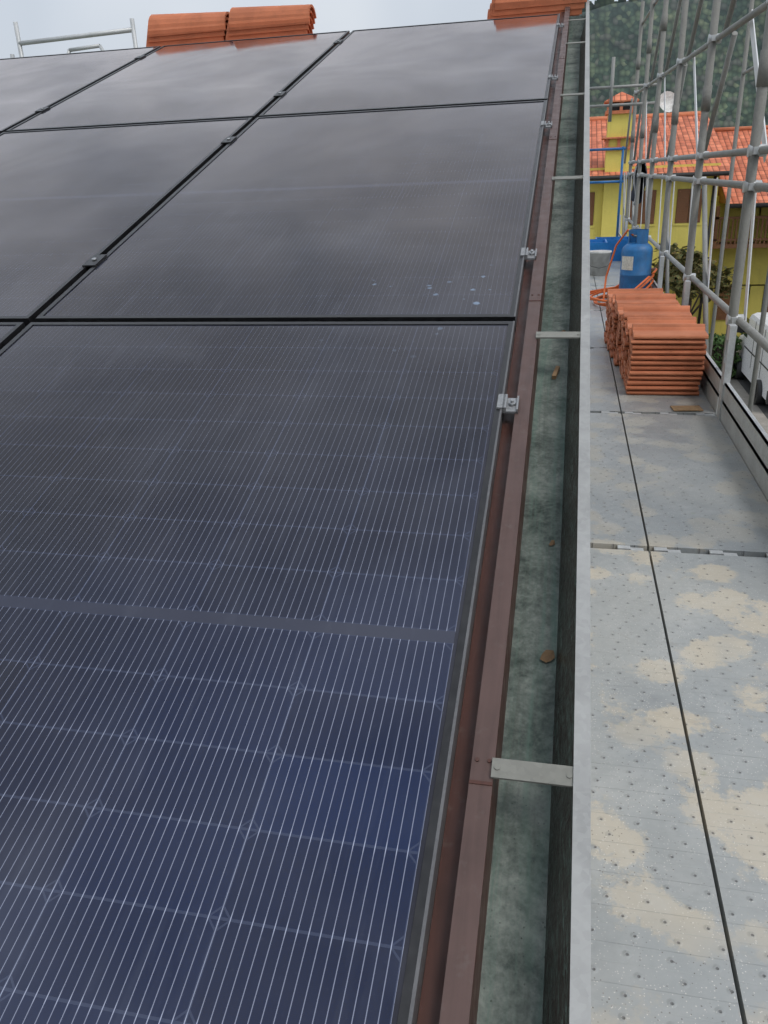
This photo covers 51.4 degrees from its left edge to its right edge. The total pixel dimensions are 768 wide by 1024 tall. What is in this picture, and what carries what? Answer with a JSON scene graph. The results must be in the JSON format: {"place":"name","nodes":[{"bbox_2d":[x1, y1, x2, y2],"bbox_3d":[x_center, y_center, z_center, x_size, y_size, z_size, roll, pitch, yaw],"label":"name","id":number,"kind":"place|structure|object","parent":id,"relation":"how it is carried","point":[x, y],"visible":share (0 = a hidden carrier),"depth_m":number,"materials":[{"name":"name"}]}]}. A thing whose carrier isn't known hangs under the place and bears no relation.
{"place":"outdoors","nodes":[
{"label":"outdoors","id":0,"kind":"place"},
{"bbox_2d":[10,18,137,57],"bbox_3d":[-3.646,-4.903,9.624,1.732,1.812,0.152,3,23,12],"label":"guard frame","id":1,"kind":"object","parent":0,"point":[131,29],"visible":0.45,"depth_m":9.29,"materials":[{"name":"silver metal"}]},
{"bbox_2d":[0,0,627,58],"label":"sky","id":2,"kind":"structure","parent":0,"point":[36,19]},
{"bbox_2d":[601,92,638,149],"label":"yellow house chimney caps","id":3,"kind":"object","parent":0,"point":[621,97],"visible":0.62,"depth_m":27.23,"materials":[{"name":"tile"}]},
{"bbox_2d":[580,0,767,127],"bbox_3d":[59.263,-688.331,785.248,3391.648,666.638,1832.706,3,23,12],"label":"wooded hill","id":4,"kind":"structure","parent":0,"point":[614,29],"depth_m":532.69,"materials":[{"name":"green plant"}]},
{"bbox_2d":[582,0,637,11],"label":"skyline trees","id":5,"kind":"object","parent":4,"relation":"on","point":[598,4],"visible":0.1,"depth_m":948.80,"materials":[{"name":"green plant"}]},
{"bbox_2d":[590,113,767,337],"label":"yellow house walls","id":6,"kind":"structure","parent":0,"point":[605,209],"depth_m":28.67,"materials":[{"name":"yellow paint"}]},
{"bbox_2d":[590,111,729,180],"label":"tiled roof","id":7,"kind":"structure","parent":6,"relation":"on","point":[685,144],"depth_m":29.71,"materials":[{"name":"orange tile"}]},
{"bbox_2d":[660,91,673,140],"bbox_3d":[10.554,-14.653,29.777,0.685,1.893,0.407,-18,27,-32],"label":"satellite dish","id":8,"kind":"object","parent":6,"relation":"on","point":[669,98],"visible":0.73,"depth_m":29.61,"materials":[{"name":"white plastic"}]},
{"bbox_2d":[590,188,767,319],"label":"windows","id":9,"kind":"structure","parent":6,"relation":"in","point":[682,208],"depth_m":28.38,"materials":[{"name":"glass"}]},
{"bbox_2d":[697,176,716,323],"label":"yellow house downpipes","id":10,"kind":"object","parent":6,"relation":"attached to","point":[709,231],"visible":0.16,"depth_m":28.14,"materials":[{"name":"metal"}]},
{"bbox_2d":[712,206,767,248],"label":"balcony railing","id":11,"kind":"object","parent":6,"relation":"attached to","point":[731,244],"depth_m":28.43,"materials":[{"name":"brown wood"}]},
{"bbox_2d":[714,125,767,207],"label":"tiled roof","id":12,"kind":"structure","parent":6,"relation":"on","point":[725,135],"depth_m":29.66,"materials":[{"name":"orange tile"}]},
{"bbox_2d":[730,377,767,433],"bbox_3d":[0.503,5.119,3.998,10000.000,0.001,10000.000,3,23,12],"label":"ground","id":13,"kind":"structure","parent":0,"point":[758,414],"depth_m":22.24,"materials":[{"name":"grey concrete"}]},
{"bbox_2d":[590,0,767,556],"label":"scaffold tubes","id":14,"kind":"object","parent":13,"relation":"on","point":[753,152],"visible":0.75,"depth_m":6.57},
{"bbox_2d":[590,146,625,236],"bbox_3d":[3.410,-4.937,12.684,0.720,1.560,0.038,3,23,12],"label":"blue scaffold frame","id":15,"kind":"object","parent":14,"relation":"on","point":[621,181],"visible":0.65,"depth_m":12.51,"materials":[{"name":"paint"}]},
{"bbox_2d":[590,236,627,260],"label":"blue mortar tubs","id":16,"kind":"object","parent":14,"relation":"on","point":[603,243],"visible":0.34,"depth_m":11.59,"materials":[{"name":"plastic"}]},
{"bbox_2d":[631,159,646,204],"bbox_3d":[3.603,-4.672,11.287,0.181,0.602,0.630,3,23,12],"label":"work jacket","id":17,"kind":"object","parent":14,"relation":"hanging from","point":[644,171],"visible":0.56,"depth_m":11.15,"materials":[{"name":"fabric"}]},
{"bbox_2d":[590,261,767,1023],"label":"scaffold deck","id":18,"kind":"structure","parent":14,"relation":"on","point":[679,759],"depth_m":2.03,"materials":[{"name":"grey metal"}]},
{"bbox_2d":[590,250,611,275],"bbox_3d":[2.760,-3.194,10.240,0.306,0.295,0.306,3,23,12],"label":"white bucket","id":19,"kind":"object","parent":18,"relation":"on","point":[599,261],"visible":0.8,"depth_m":10.15,"materials":[{"name":"plastic"}]},
{"bbox_2d":[590,229,656,305],"bbox_3d":[2.358,-2.442,7.972,0.709,0.717,0.891,3,23,12],"label":"gas hose","id":20,"kind":"object","parent":18,"relation":"on","point":[605,289],"visible":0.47,"depth_m":8.03,"materials":[{"name":"orange rubber"}]},
{"bbox_2d":[604,288,662,343],"bbox_3d":[1.966,-1.539,6.261,0.443,0.392,0.268,3,23,12],"label":"roof tile stack","id":21,"kind":"object","parent":18,"relation":"on","point":[610,292],"visible":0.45,"depth_m":6.25,"materials":[{"name":"ceramic"}]},
{"bbox_2d":[619,229,652,288],"bbox_3d":[2.525,-2.460,7.999,0.306,0.700,0.306,3,23,12],"label":"gas cylinder","id":22,"kind":"object","parent":18,"relation":"on","point":[636,259],"visible":0.73,"depth_m":7.88,"materials":[{"name":"blue paint"}]},
{"bbox_2d":[606,293,669,350],"bbox_3d":[1.919,-1.437,6.024,0.441,0.392,0.264,3,23,12],"label":"roof tile stack","id":23,"kind":"object","parent":18,"relation":"on","point":[611,301],"visible":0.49,"depth_m":6.02,"materials":[{"name":"ceramic"}]},
{"bbox_2d":[609,294,678,357],"bbox_3d":[1.873,-1.352,5.787,0.446,0.422,0.269,3,23,12],"label":"roof tile stack","id":24,"kind":"object","parent":18,"relation":"on","point":[645,298],"visible":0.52,"depth_m":5.74,"materials":[{"name":"ceramic"}]},
{"bbox_2d":[613,304,679,365],"bbox_3d":[1.835,-1.232,5.544,0.436,0.392,0.265,3,23,12],"label":"roof tile stack","id":25,"kind":"object","parent":18,"relation":"on","point":[620,309],"visible":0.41,"depth_m":5.55,"materials":[{"name":"ceramic"}]},
{"bbox_2d":[618,305,691,373],"bbox_3d":[1.791,-1.141,5.295,0.441,0.422,0.270,3,23,12],"label":"roof tile stack","id":26,"kind":"object","parent":18,"relation":"on","point":[656,310],"visible":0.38,"depth_m":5.24,"materials":[{"name":"ceramic"}]},
{"bbox_2d":[621,317,696,380],"bbox_3d":[1.741,-1.029,5.071,0.441,0.392,0.269,3,23,12],"label":"roof tile stack","id":27,"kind":"object","parent":18,"relation":"on","point":[650,320],"visible":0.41,"depth_m":5.04,"materials":[{"name":"ceramic"}]},
{"bbox_2d":[623,324,708,395],"bbox_3d":[1.698,-0.928,4.835,0.445,0.392,0.269,3,23,12],"label":"roof tile stack","id":28,"kind":"object","parent":18,"relation":"on","point":[665,359],"visible":1,"depth_m":4.75,"materials":[{"name":"ceramic"}]},
{"bbox_2d":[670,405,703,410],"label":"cardboard scraps","id":29,"kind":"object","parent":18,"relation":"on","point":[688,408],"visible":1,"depth_m":4.51,"materials":[{"name":"brown cardboard"}]},
{"bbox_2d":[618,215,767,501],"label":"toe board","id":30,"kind":"object","parent":14,"relation":"attached to","point":[746,432],"visible":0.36,"depth_m":4.08,"materials":[{"name":"grey metal"}]},
{"bbox_2d":[624,9,767,320],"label":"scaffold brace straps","id":31,"kind":"object","parent":14,"relation":"attached to","point":[755,58],"visible":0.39,"depth_m":5.54,"materials":[{"name":"silver metal"}]},
{"bbox_2d":[651,243,743,315],"bbox_3d":[10.733,-7.567,28.145,3.043,3.872,3.447,17,30,39],"label":"bush","id":32,"kind":"object","parent":13,"relation":"on","point":[676,281],"visible":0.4,"depth_m":27.46,"materials":[{"name":"green plant"}]},
{"bbox_2d":[709,333,741,378],"bbox_3d":[10.451,-4.939,25.194,1.435,1.333,1.286,3,23,12],"label":"hedge","id":33,"kind":"object","parent":13,"relation":"on","point":[717,349],"visible":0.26,"depth_m":24.72,"materials":[{"name":"green plant"}]},
{"bbox_2d":[737,376,767,418],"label":"street asphalt","id":34,"kind":"structure","parent":0,"point":[745,382],"depth_m":23.79,"materials":[{"name":"grey asphalt"}]},
{"bbox_2d":[733,312,767,403],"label":"white van","id":35,"kind":"object","parent":34,"relation":"on","point":[745,364],"visible":0.71,"depth_m":23.20,"materials":[{"name":"paint"}]},
{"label":"house walls","id":36,"kind":"object","parent":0,"visible":0},
{"bbox_3d":[-2.402,-0.849,2.933,5.832,0.195,6.620,3,41,12],"label":"roof plane","id":37,"kind":"object","parent":36,"relation":"on","visible":0},
{"bbox_2d":[146,12,228,46],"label":"ridge tile stack","id":38,"kind":"object","parent":37,"relation":"on","point":[174,29],"visible":0.76,"depth_m":4.93,"materials":[{"name":"ceramic"}]},
{"bbox_2d":[226,4,316,40],"bbox_3d":[-0.693,-2.977,4.907,0.548,0.243,0.239,3,23,12],"label":"ridge tile stack","id":39,"kind":"object","parent":37,"relation":"on","point":[260,22],"visible":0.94,"depth_m":4.81,"materials":[{"name":"ceramic"}]},
{"bbox_2d":[35,23,563,412],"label":"clamps","id":40,"kind":"object","parent":37,"relation":"on","point":[505,404],"visible":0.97,"depth_m":2.12,"materials":[{"name":"metal"}]},
{"bbox_2d":[0,322,24,349],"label":"solar panel","id":41,"kind":"object","parent":40,"relation":"on","point":[9,331],"visible":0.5,"depth_m":1.87,"materials":[{"name":"black glass"}]},
{"bbox_2d":[0,46,160,133],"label":"solar panel","id":42,"kind":"object","parent":40,"relation":"on","point":[30,86],"visible":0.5,"depth_m":4.31,"materials":[{"name":"black glass"}]},
{"bbox_2d":[0,117,252,326],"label":"solar panel","id":43,"kind":"object","parent":40,"relation":"on","point":[73,201],"visible":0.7,"depth_m":2.67,"materials":[{"name":"black glass"}]},
{"bbox_2d":[6,31,349,131],"bbox_3d":[-0.909,-2.156,3.968,1.134,0.038,1.722,3,41,12],"label":"solar panel","id":44,"kind":"object","parent":40,"relation":"on","point":[239,78],"visible":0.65,"depth_m":3.80,"materials":[{"name":"black glass"}]},
{"bbox_2d":[0,321,514,1023],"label":"solar panel","id":45,"kind":"object","parent":40,"relation":"on","point":[240,569],"visible":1,"depth_m":1.04,"materials":[{"name":"blue glass"}]},
{"bbox_2d":[35,100,546,331],"bbox_3d":[-0.113,-0.977,2.437,1.134,0.039,1.722,3,41,12],"label":"solar panel","id":46,"kind":"object","parent":40,"relation":"on","point":[416,214],"visible":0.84,"depth_m":2.17,"materials":[{"name":"black glass"}]},
{"bbox_2d":[259,13,559,116],"bbox_3d":[0.218,-2.101,3.726,1.134,0.039,1.722,3,41,12],"label":"solar panel","id":47,"kind":"object","parent":40,"relation":"on","point":[500,60],"visible":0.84,"depth_m":3.55,"materials":[{"name":"black glass"}]},
{"bbox_2d":[417,6,585,1023],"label":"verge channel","id":48,"kind":"object","parent":37,"relation":"attached to","point":[498,949],"visible":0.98,"depth_m":1.03,"materials":[{"name":"brown metal"}]},
{"bbox_2d":[491,0,590,1023],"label":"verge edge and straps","id":49,"kind":"structure","parent":48,"relation":"attached to","point":[576,776],"depth_m":0.91,"materials":[{"name":"grey metal"}]},
{"bbox_2d":[540,330,564,661],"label":"dead leaves","id":50,"kind":"object","parent":48,"relation":"on","point":[547,655],"visible":0.95,"depth_m":1.10,"materials":[{"name":"brown plant"}]},
{"bbox_2d":[487,0,586,18],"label":"ridge tile stack","id":51,"kind":"object","parent":37,"relation":"on","point":[507,8],"visible":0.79,"depth_m":4.45,"materials":[{"name":"ceramic"}]}
]}

